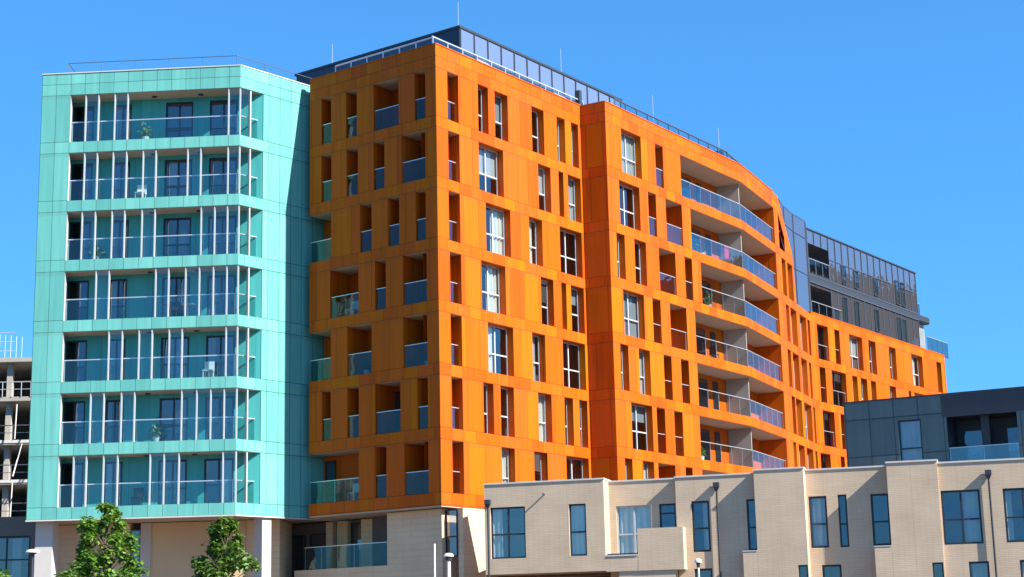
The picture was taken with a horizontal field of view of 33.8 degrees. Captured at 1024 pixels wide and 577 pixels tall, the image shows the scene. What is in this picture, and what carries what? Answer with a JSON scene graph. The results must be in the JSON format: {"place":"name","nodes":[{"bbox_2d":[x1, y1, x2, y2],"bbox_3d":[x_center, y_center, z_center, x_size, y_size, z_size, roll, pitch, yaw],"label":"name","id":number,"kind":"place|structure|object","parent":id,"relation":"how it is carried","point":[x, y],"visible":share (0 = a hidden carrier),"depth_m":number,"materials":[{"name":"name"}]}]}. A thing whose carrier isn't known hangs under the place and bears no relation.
{"place":"outdoors","nodes":[
{"label":"outdoors","id":0,"kind":"place"},
{"bbox_2d":[26,549,39,576],"bbox_3d":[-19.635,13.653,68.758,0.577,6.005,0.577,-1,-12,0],"label":"street lamp","id":1,"kind":"object","parent":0,"point":[32,552],"visible":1,"depth_m":69.21,"materials":[{"name":"grey metal"}]},
{"bbox_2d":[433,544,435,576],"bbox_3d":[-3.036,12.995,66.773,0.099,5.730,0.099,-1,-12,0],"label":"pole","id":2,"kind":"object","parent":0,"point":[434,554],"visible":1,"depth_m":67.21,"materials":[{"name":"white metal"}]},
{"bbox_2d":[444,553,453,576],"bbox_3d":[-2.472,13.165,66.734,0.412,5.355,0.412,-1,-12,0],"label":"street lamp","id":3,"kind":"object","parent":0,"point":[448,558],"visible":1,"depth_m":67.12,"materials":[{"name":"white metal"}]},
{"bbox_2d":[0,0,1023,392],"label":"sky","id":4,"kind":"structure","parent":0,"point":[893,129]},
{"bbox_2d":[694,559,701,576],"bbox_3d":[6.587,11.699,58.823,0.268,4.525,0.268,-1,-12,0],"label":"street lamp","id":5,"kind":"object","parent":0,"point":[697,561],"visible":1,"depth_m":59.18,"materials":[{"name":"white metal"}]},
{"label":"ground","id":6,"kind":"structure","parent":0,"visible":0},
{"bbox_2d":[0,569,12,576],"bbox_3d":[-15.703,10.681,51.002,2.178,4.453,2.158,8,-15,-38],"label":"young tree","id":7,"kind":"object","parent":6,"relation":"on","point":[2,574],"visible":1,"depth_m":51.42,"materials":[{"name":"green plant"}]},
{"bbox_2d":[0,332,31,516],"bbox_3d":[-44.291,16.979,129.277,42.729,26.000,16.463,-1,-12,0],"label":"building shell","id":8,"kind":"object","parent":6,"relation":"on","point":[15,385],"visible":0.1,"depth_m":127.44,"materials":[{"name":"concrete"}]},
{"bbox_2d":[0,516,35,576],"bbox_3d":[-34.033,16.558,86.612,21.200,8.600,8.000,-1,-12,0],"label":"building","id":9,"kind":"structure","parent":6,"relation":"on","point":[17,538],"depth_m":83.50,"materials":[{"name":"grey metal"}]},
{"bbox_2d":[0,536,30,576],"bbox_3d":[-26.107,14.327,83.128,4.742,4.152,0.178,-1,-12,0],"label":"window","id":10,"kind":"structure","parent":9,"relation":"in","point":[16,559],"depth_m":83.37,"materials":[{"name":"blue glass"}]},
{"bbox_2d":[53,569,80,576],"bbox_3d":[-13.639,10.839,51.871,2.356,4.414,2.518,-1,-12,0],"label":"young tree","id":11,"kind":"object","parent":6,"relation":"on","point":[70,573],"visible":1,"depth_m":52.15,"materials":[{"name":"green plant"}]},
{"bbox_2d":[65,502,148,576],"bbox_3d":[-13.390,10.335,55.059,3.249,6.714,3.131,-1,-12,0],"label":"young tree","id":12,"kind":"object","parent":6,"relation":"on","point":[91,529],"visible":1,"depth_m":55.13,"materials":[{"name":"green plant"}]},
{"bbox_2d":[25,55,338,576],"bbox_3d":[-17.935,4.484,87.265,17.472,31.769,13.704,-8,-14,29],"label":"apartment tower","id":13,"kind":"structure","parent":6,"relation":"on","point":[220,227],"depth_m":84.01,"materials":[{"name":"metal"}]},
{"bbox_2d":[88,242,104,258],"bbox_3d":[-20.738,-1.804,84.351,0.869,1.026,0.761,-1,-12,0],"label":"potted plant","id":14,"kind":"object","parent":13,"relation":"on","point":[97,255],"visible":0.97,"depth_m":84.22,"materials":[{"name":"green plant"}]},
{"bbox_2d":[130,529,140,564],"bbox_3d":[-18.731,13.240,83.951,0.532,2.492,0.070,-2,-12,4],"label":"window","id":15,"kind":"structure","parent":13,"relation":"in","point":[131,529],"depth_m":84.11,"materials":[{"name":"black metal"}]},
{"bbox_2d":[131,488,143,504],"bbox_3d":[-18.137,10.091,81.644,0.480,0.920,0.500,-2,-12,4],"label":"balcony chair","id":16,"kind":"object","parent":13,"relation":"on","point":[139,493],"visible":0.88,"depth_m":81.88,"materials":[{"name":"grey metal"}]},
{"bbox_2d":[134,185,146,197],"bbox_3d":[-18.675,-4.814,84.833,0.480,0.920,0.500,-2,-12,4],"label":"balcony chair","id":17,"kind":"object","parent":13,"relation":"on","point":[139,190],"visible":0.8,"depth_m":85.07,"materials":[{"name":"white paint"}]},
{"bbox_2d":[138,121,151,138],"bbox_3d":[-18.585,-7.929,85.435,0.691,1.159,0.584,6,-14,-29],"label":"potted plant","id":18,"kind":"object","parent":13,"relation":"on","point":[144,134],"visible":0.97,"depth_m":85.38,"materials":[{"name":"green plant"}]},
{"bbox_2d":[148,417,163,440],"bbox_3d":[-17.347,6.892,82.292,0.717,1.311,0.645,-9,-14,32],"label":"potted plant","id":19,"kind":"object","parent":13,"relation":"on","point":[156,437],"visible":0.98,"depth_m":82.15,"materials":[{"name":"green plant"}]},
{"bbox_2d":[169,302,179,316],"bbox_3d":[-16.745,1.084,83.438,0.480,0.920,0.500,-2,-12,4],"label":"balcony chair","id":20,"kind":"object","parent":13,"relation":"on","point":[174,307],"visible":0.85,"depth_m":83.68,"materials":[{"name":"grey metal"}]},
{"bbox_2d":[181,303,194,315],"bbox_3d":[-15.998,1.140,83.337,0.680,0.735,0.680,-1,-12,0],"label":"balcony table","id":21,"kind":"object","parent":13,"relation":"on","point":[189,304],"visible":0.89,"depth_m":83.31,"materials":[{"name":"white paint"}]},
{"bbox_2d":[202,361,213,376],"bbox_3d":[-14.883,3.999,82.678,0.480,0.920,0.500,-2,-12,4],"label":"balcony chair","id":22,"kind":"object","parent":13,"relation":"on","point":[209,366],"visible":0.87,"depth_m":82.91,"materials":[{"name":"white paint"}]},
{"bbox_2d":[189,516,261,576],"bbox_3d":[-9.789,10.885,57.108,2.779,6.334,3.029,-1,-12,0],"label":"young tree","id":23,"kind":"object","parent":6,"relation":"on","point":[231,560],"visible":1,"depth_m":57.16,"materials":[{"name":"green plant"}]},
{"bbox_2d":[483,478,686,576],"bbox_3d":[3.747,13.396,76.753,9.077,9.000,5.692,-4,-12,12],"label":"terraced house","id":24,"kind":"structure","parent":6,"relation":"on","point":[595,527],"depth_m":75.20,"materials":[{"name":"beige brick"}]},
{"bbox_2d":[491,506,525,558],"bbox_3d":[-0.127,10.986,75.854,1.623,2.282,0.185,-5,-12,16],"label":"window","id":25,"kind":"structure","parent":24,"relation":"in","point":[497,534],"depth_m":75.95,"materials":[{"name":"blue glass"}]},
{"bbox_2d":[569,504,586,555],"bbox_3d":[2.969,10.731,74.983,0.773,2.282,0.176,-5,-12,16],"label":"window","id":26,"kind":"structure","parent":24,"relation":"in","point":[577,512],"depth_m":75.01,"materials":[{"name":"blue glass"}]},
{"bbox_2d":[617,505,651,552],"bbox_3d":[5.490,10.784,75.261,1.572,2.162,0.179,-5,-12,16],"label":"window","id":27,"kind":"structure","parent":24,"relation":"in","point":[629,518],"depth_m":75.36,"materials":[{"name":"clear glass"}]},
{"bbox_2d":[659,503,675,527],"bbox_3d":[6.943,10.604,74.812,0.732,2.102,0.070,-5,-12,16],"label":"window","id":28,"kind":"structure","parent":24,"relation":"in","point":[660,505],"depth_m":74.92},
{"bbox_2d":[292,21,948,576],"bbox_3d":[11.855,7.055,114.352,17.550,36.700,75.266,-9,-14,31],"label":"apartment block","id":29,"kind":"structure","parent":6,"relation":"on","point":[512,241],"depth_m":87.92,"materials":[{"name":"orange metal"}]},
{"bbox_2d":[292,535,305,575],"bbox_3d":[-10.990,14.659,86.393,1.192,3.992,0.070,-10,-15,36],"label":"window","id":30,"kind":"structure","parent":29,"relation":"in","point":[297,535],"depth_m":86.52,"materials":[{"name":"black metal"}]},
{"bbox_2d":[310,533,325,569],"bbox_3d":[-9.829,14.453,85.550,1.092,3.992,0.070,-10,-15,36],"label":"window","id":31,"kind":"structure","parent":29,"relation":"in","point":[322,533],"depth_m":85.85,"materials":[{"name":"black metal"}]},
{"bbox_2d":[345,301,357,315],"bbox_3d":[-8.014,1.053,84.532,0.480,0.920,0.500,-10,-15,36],"label":"balcony chair","id":32,"kind":"object","parent":29,"relation":"on","point":[354,305],"visible":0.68,"depth_m":84.68,"materials":[{"name":"white paint"}]},
{"bbox_2d":[347,483,358,500],"bbox_3d":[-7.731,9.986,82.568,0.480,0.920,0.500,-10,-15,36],"label":"balcony chair","id":33,"kind":"object","parent":29,"relation":"on","point":[355,488],"visible":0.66,"depth_m":82.75,"materials":[{"name":"white paint"}]},
{"bbox_2d":[351,522,360,566],"bbox_3d":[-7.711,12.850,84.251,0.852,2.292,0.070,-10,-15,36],"label":"window","id":34,"kind":"structure","parent":29,"relation":"in","point":[360,522],"depth_m":84.46,"materials":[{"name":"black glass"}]},
{"bbox_2d":[360,358,371,373],"bbox_3d":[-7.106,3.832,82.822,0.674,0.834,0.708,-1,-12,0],"label":"potted plant","id":35,"kind":"object","parent":29,"relation":"on","point":[367,369],"visible":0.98,"depth_m":82.76,"materials":[{"name":"green plant"}]},
{"bbox_2d":[422,353,427,364],"bbox_3d":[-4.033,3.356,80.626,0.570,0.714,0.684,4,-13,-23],"label":"potted plant","id":36,"kind":"object","parent":29,"relation":"on","point":[425,358],"visible":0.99,"depth_m":80.51,"materials":[{"name":"green plant"}]},
{"bbox_2d":[445,509,458,556],"bbox_3d":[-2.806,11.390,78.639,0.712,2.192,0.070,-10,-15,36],"label":"window","id":37,"kind":"structure","parent":29,"relation":"in","point":[446,536],"depth_m":78.64,"materials":[{"name":"black metal"}]},
{"bbox_2d":[478,88,482,131],"bbox_3d":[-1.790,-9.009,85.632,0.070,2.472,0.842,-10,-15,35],"label":"window","id":38,"kind":"structure","parent":29,"relation":"in","point":[480,90],"depth_m":85.95,"materials":[{"name":"white glass"}]},
{"bbox_2d":[483,384,487,432],"bbox_3d":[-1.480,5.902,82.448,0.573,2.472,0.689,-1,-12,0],"label":"window","id":39,"kind":"structure","parent":29,"relation":"in","point":[486,413],"depth_m":82.72,"materials":[{"name":"white glass"}]},
{"bbox_2d":[479,146,497,194],"bbox_3d":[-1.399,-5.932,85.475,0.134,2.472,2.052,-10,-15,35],"label":"window","id":40,"kind":"structure","parent":29,"relation":"in","point":[487,157],"depth_m":85.91,"materials":[{"name":"white glass"}]},
{"bbox_2d":[481,263,499,313],"bbox_3d":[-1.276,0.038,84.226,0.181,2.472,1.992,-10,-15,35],"label":"window","id":41,"kind":"structure","parent":29,"relation":"in","point":[491,272],"depth_m":84.68,"materials":[{"name":"white glass"}]},
{"bbox_2d":[486,206,504,255],"bbox_3d":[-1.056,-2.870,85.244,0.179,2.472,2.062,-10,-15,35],"label":"window","id":42,"kind":"structure","parent":29,"relation":"in","point":[497,232],"depth_m":85.72,"materials":[{"name":"white glass"}]},
{"bbox_2d":[488,325,507,374],"bbox_3d":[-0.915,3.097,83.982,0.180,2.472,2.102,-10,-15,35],"label":"window","id":43,"kind":"structure","parent":29,"relation":"in","point":[490,353],"depth_m":83.98,"materials":[{"name":"white glass"}]},
{"bbox_2d":[495,95,501,139],"bbox_3d":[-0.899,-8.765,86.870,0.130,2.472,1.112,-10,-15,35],"label":"window","id":44,"kind":"structure","parent":29,"relation":"in","point":[498,100],"depth_m":87.29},
{"bbox_2d":[500,387,508,436],"bbox_3d":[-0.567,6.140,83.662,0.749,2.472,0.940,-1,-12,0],"label":"window","id":45,"kind":"structure","parent":29,"relation":"in","point":[506,416],"depth_m":84.07,"materials":[{"name":"white glass"}]},
{"bbox_2d":[502,449,508,482],"bbox_3d":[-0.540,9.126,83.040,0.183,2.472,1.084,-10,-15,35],"label":"window","id":46,"kind":"structure","parent":29,"relation":"in","point":[504,478],"depth_m":83.43,"materials":[{"name":"white glass"}]},
{"bbox_2d":[529,220,536,264],"bbox_3d":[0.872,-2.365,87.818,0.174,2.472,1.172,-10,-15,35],"label":"window","id":47,"kind":"structure","parent":29,"relation":"in","point":[530,237],"depth_m":88.12,"materials":[{"name":"white glass"}]},
{"bbox_2d":[531,110,538,152],"bbox_3d":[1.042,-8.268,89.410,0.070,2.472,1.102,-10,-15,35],"label":"window","id":48,"kind":"structure","parent":29,"relation":"in","point":[531,110],"depth_m":89.82,"materials":[{"name":"white glass"}]},
{"bbox_2d":[532,335,539,381],"bbox_3d":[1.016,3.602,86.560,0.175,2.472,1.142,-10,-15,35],"label":"window","id":49,"kind":"structure","parent":29,"relation":"in","point":[533,342],"depth_m":86.86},
{"bbox_2d":[534,453,541,480],"bbox_3d":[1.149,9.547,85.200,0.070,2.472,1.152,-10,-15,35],"label":"window","id":50,"kind":"structure","parent":29,"relation":"in","point":[534,453],"depth_m":85.68,"materials":[{"name":"white glass"}]},
{"bbox_2d":[538,167,545,210],"bbox_3d":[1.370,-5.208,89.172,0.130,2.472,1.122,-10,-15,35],"label":"window","id":51,"kind":"structure","parent":29,"relation":"in","point":[541,175],"depth_m":89.60,"materials":[{"name":"white glass"}]},
{"bbox_2d":[538,394,545,441],"bbox_3d":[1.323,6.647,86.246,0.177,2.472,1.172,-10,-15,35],"label":"window","id":52,"kind":"structure","parent":29,"relation":"in","point":[541,398],"depth_m":86.59,"materials":[{"name":"white glass"}]},
{"bbox_2d":[541,280,547,324],"bbox_3d":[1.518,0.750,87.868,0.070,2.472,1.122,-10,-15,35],"label":"window","id":53,"kind":"structure","parent":29,"relation":"in","point":[546,307],"depth_m":88.26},
{"bbox_2d":[557,121,559,160],"bbox_3d":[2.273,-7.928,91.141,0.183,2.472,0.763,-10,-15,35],"label":"window","id":54,"kind":"structure","parent":29,"relation":"in","point":[558,146],"depth_m":91.39,"materials":[{"name":"white glass"}]},
{"bbox_2d":[564,399,567,444],"bbox_3d":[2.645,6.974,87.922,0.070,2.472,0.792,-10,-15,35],"label":"window","id":55,"kind":"structure","parent":29,"relation":"in","point":[565,400],"depth_m":88.19,"materials":[{"name":"white glass"}]},
{"bbox_2d":[560,230,576,275],"bbox_3d":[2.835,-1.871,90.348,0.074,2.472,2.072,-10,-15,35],"label":"window","id":56,"kind":"structure","parent":29,"relation":"in","point":[564,232],"depth_m":90.56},
{"bbox_2d":[563,342,579,388],"bbox_3d":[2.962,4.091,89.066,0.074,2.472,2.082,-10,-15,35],"label":"window","id":57,"kind":"structure","parent":29,"relation":"in","point":[567,344],"depth_m":89.28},
{"bbox_2d":[571,126,572,165],"bbox_3d":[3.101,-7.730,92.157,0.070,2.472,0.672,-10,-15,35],"label":"window","id":58,"kind":"structure","parent":29,"relation":"in","point":[571,126],"depth_m":92.44,"materials":[{"name":"white glass"}]},
{"bbox_2d":[568,178,575,220],"bbox_3d":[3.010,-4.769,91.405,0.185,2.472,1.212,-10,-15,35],"label":"window","id":59,"kind":"structure","parent":29,"relation":"in","point":[571,190],"depth_m":91.74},
{"bbox_2d":[566,457,582,478],"bbox_3d":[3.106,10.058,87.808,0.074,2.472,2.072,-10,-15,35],"label":"window","id":60,"kind":"structure","parent":29,"relation":"in","point":[571,459],"depth_m":88.21,"materials":[{"name":"white glass"}]},
{"bbox_2d":[571,288,578,331],"bbox_3d":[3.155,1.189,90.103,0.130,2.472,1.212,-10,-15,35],"label":"window","id":61,"kind":"structure","parent":29,"relation":"in","point":[574,292],"depth_m":90.54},
{"bbox_2d":[579,402,582,446],"bbox_3d":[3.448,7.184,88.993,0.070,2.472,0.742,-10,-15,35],"label":"window","id":62,"kind":"structure","parent":29,"relation":"in","point":[579,402],"depth_m":89.25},
{"bbox_2d":[616,236,619,277],"bbox_3d":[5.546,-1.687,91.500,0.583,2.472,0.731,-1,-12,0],"label":"window","id":63,"kind":"structure","parent":29,"relation":"in","point":[616,236],"depth_m":91.81,"materials":[{"name":"white plastic"}]},
{"bbox_2d":[620,346,623,389],"bbox_3d":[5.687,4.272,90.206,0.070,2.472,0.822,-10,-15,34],"label":"window","id":64,"kind":"structure","parent":29,"relation":"in","point":[620,346],"depth_m":90.50,"materials":[{"name":"white plastic"}]},
{"bbox_2d":[619,184,634,228],"bbox_3d":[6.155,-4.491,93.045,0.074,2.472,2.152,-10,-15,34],"label":"window","id":65,"kind":"structure","parent":29,"relation":"in","point":[623,186],"depth_m":93.30,"materials":[{"name":"white plastic"}]},
{"bbox_2d":[621,132,635,176],"bbox_3d":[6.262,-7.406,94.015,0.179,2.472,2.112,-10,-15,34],"label":"window","id":66,"kind":"structure","parent":29,"relation":"in","point":[627,142],"depth_m":94.47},
{"bbox_2d":[623,292,638,337],"bbox_3d":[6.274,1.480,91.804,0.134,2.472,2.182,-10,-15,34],"label":"window","id":67,"kind":"structure","parent":29,"relation":"in","point":[631,321],"depth_m":92.26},
{"bbox_2d":[634,242,640,283],"bbox_3d":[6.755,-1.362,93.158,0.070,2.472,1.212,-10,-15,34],"label":"window","id":68,"kind":"structure","parent":29,"relation":"in","point":[639,268],"depth_m":93.58,"materials":[{"name":"white plastic"}]},
{"bbox_2d":[631,404,647,450],"bbox_3d":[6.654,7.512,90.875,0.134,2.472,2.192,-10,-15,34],"label":"window","id":69,"kind":"structure","parent":29,"relation":"in","point":[637,411],"depth_m":91.41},
{"bbox_2d":[639,351,644,394],"bbox_3d":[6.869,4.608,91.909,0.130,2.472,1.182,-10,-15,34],"label":"window","id":70,"kind":"structure","parent":29,"relation":"in","point":[641,354],"depth_m":92.31,"materials":[{"name":"white glass"}]},
{"bbox_2d":[643,462,647,478],"bbox_3d":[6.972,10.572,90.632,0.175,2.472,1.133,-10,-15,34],"label":"window","id":71,"kind":"structure","parent":29,"relation":"in","point":[643,462],"depth_m":91.14,"materials":[{"name":"white glass"}]},
{"bbox_2d":[696,343,705,355],"bbox_3d":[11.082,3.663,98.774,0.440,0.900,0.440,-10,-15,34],"label":"balcony chair","id":72,"kind":"object","parent":29,"relation":"on","point":[699,346],"visible":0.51,"depth_m":98.64,"materials":[{"name":"grey metal"}]},
{"bbox_2d":[696,242,706,253],"bbox_3d":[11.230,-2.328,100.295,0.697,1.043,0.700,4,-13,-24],"label":"potted plant","id":73,"kind":"object","parent":29,"relation":"on","point":[702,250],"visible":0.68,"depth_m":100.29,"materials":[{"name":"green plant"}]},
{"bbox_2d":[701,446,708,459],"bbox_3d":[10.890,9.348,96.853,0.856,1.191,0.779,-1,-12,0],"label":"potted plant","id":74,"kind":"object","parent":29,"relation":"on","point":[702,453],"visible":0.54,"depth_m":96.64,"materials":[{"name":"green plant"}]},
{"bbox_2d":[703,291,716,306],"bbox_3d":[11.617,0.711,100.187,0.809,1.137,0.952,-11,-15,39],"label":"potted plant","id":75,"kind":"object","parent":29,"relation":"on","point":[708,301],"visible":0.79,"depth_m":100.13,"materials":[{"name":"green plant"}]},
{"bbox_2d":[709,346,718,358],"bbox_3d":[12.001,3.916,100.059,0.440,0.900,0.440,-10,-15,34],"label":"balcony chair","id":76,"kind":"object","parent":29,"relation":"on","point":[712,351],"visible":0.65,"depth_m":99.93,"materials":[{"name":"grey metal"}]},
{"bbox_2d":[724,246,728,258],"bbox_3d":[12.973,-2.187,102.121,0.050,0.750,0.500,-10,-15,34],"label":"towel","id":77,"kind":"object","parent":29,"relation":"hanging from","point":[726,252],"visible":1,"depth_m":102.11,"materials":[{"name":"pink fabric"}]},
{"bbox_2d":[804,406,807,439],"bbox_3d":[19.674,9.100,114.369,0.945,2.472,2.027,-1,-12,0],"label":"window","id":78,"kind":"structure","parent":29,"relation":"in","point":[804,406],"depth_m":115.27,"materials":[{"name":"white glass"}]},
{"bbox_2d":[817,326,827,360],"bbox_3d":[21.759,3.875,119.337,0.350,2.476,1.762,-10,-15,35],"label":"window","id":79,"kind":"structure","parent":29,"relation":"in","point":[817,326],"depth_m":119.88,"materials":[{"name":"black glass"}]},
{"bbox_2d":[823,412,833,446],"bbox_3d":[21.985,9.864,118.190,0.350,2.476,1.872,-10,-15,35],"label":"window","id":80,"kind":"structure","parent":29,"relation":"in","point":[823,412],"depth_m":118.73,"materials":[{"name":"black glass"}]},
{"bbox_2d":[832,372,845,406],"bbox_3d":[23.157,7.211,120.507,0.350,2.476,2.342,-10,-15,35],"label":"window","id":81,"kind":"structure","parent":29,"relation":"in","point":[841,392],"depth_m":120.74,"materials":[{"name":"black glass"}]},
{"bbox_2d":[849,336,858,369],"bbox_3d":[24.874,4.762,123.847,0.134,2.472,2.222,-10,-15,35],"label":"window","id":82,"kind":"structure","parent":29,"relation":"in","point":[853,344],"depth_m":124.45,"materials":[{"name":"white glass"}]},
{"bbox_2d":[868,342,872,373],"bbox_3d":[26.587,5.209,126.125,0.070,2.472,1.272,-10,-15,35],"label":"window","id":83,"kind":"structure","parent":29,"relation":"in","point":[868,342],"depth_m":126.60,"materials":[{"name":"white glass"}]},
{"bbox_2d":[889,349,892,378],"bbox_3d":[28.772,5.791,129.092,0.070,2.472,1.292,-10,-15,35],"label":"window","id":84,"kind":"structure","parent":29,"relation":"in","point":[889,349],"depth_m":129.54,"materials":[{"name":"white glass"}]},
{"bbox_2d":[911,356,919,386],"bbox_3d":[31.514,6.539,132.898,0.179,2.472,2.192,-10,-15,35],"label":"window","id":85,"kind":"structure","parent":29,"relation":"in","point":[912,357],"depth_m":133.32,"materials":[{"name":"white glass"}]},
{"bbox_2d":[674,465,891,576],"bbox_3d":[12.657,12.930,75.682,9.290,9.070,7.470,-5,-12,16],"label":"terraced house","id":86,"kind":"structure","parent":6,"relation":"on","point":[797,522],"depth_m":73.02,"materials":[{"name":"beige brick"}]},
{"bbox_2d":[691,501,710,551],"bbox_3d":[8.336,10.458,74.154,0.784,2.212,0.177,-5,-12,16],"label":"window","id":87,"kind":"structure","parent":86,"relation":"in","point":[706,516],"depth_m":74.12,"materials":[{"name":"blue glass"}]},
{"bbox_2d":[695,568,712,576],"bbox_3d":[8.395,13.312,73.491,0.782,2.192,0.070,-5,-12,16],"label":"window","id":88,"kind":"structure","parent":86,"relation":"in","point":[708,569],"depth_m":73.66,"materials":[{"name":"black glass"}]},
{"bbox_2d":[746,499,756,549],"bbox_3d":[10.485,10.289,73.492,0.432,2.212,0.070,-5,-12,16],"label":"window","id":89,"kind":"structure","parent":86,"relation":"in","point":[747,500],"depth_m":73.48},
{"bbox_2d":[798,565,807,576],"bbox_3d":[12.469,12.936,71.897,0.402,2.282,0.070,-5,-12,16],"label":"window","id":90,"kind":"structure","parent":86,"relation":"in","point":[799,566],"depth_m":72.08,"materials":[{"name":"black glass"}]},
{"bbox_2d":[809,496,828,547],"bbox_3d":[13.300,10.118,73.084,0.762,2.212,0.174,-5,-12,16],"label":"window","id":91,"kind":"structure","parent":86,"relation":"in","point":[817,504],"depth_m":73.09,"materials":[{"name":"blue glass"}]},
{"bbox_2d":[822,564,841,576],"bbox_3d":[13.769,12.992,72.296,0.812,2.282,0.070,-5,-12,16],"label":"window","id":92,"kind":"structure","parent":86,"relation":"in","point":[823,570],"depth_m":72.49,"materials":[{"name":"black metal"}]},
{"bbox_2d":[838,495,849,546],"bbox_3d":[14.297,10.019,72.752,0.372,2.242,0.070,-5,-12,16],"label":"window","id":93,"kind":"structure","parent":86,"relation":"in","point":[840,523],"depth_m":72.72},
{"bbox_2d":[870,493,891,545],"bbox_3d":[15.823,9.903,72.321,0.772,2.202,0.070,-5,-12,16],"label":"window","id":94,"kind":"structure","parent":86,"relation":"in","point":[885,494],"depth_m":72.31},
{"bbox_2d":[842,386,1023,466],"bbox_3d":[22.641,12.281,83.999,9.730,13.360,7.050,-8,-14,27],"label":"rooftop building","id":95,"kind":"structure","parent":6,"relation":"on","point":[971,425],"depth_m":82.72,"materials":[{"name":"grey metal"}]},
{"bbox_2d":[898,419,923,460],"bbox_3d":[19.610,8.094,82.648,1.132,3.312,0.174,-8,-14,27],"label":"window","id":96,"kind":"structure","parent":95,"relation":"in","point":[910,432],"depth_m":82.82,"materials":[{"name":"blue glass"}]},
{"bbox_2d":[874,458,1023,576],"bbox_3d":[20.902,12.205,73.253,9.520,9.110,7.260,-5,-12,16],"label":"terraced house","id":97,"kind":"structure","parent":6,"relation":"on","point":[956,518],"depth_m":70.94,"materials":[{"name":"beige brick"}]},
{"bbox_2d":[932,562,943,576],"bbox_3d":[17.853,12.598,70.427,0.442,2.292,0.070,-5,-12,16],"label":"window","id":98,"kind":"structure","parent":97,"relation":"in","point":[939,562],"depth_m":70.58,"materials":[{"name":"black glass"}]},
{"bbox_2d":[941,489,983,544],"bbox_3d":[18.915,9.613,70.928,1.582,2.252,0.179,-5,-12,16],"label":"window","id":99,"kind":"structure","parent":97,"relation":"in","point":[972,518],"depth_m":70.86,"materials":[{"name":"blue glass"}]},
{"bbox_2d":[969,561,989,576],"bbox_3d":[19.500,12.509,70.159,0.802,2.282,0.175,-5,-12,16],"label":"window","id":100,"kind":"structure","parent":97,"relation":"in","point":[981,568],"depth_m":70.34,"materials":[{"name":"blue glass"}]},
{"bbox_2d":[1003,488,1023,542],"bbox_3d":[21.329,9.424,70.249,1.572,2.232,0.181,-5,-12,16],"label":"window","id":101,"kind":"structure","parent":97,"relation":"in","point":[1009,517],"depth_m":70.39,"materials":[{"name":"blue glass"}]},
{"bbox_2d":[1020,560,1023,576],"bbox_3d":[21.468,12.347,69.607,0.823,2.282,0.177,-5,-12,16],"label":"window","id":102,"kind":"structure","parent":97,"relation":"in","point":[1021,561],"depth_m":69.83,"materials":[{"name":"blue glass"}]}
]}

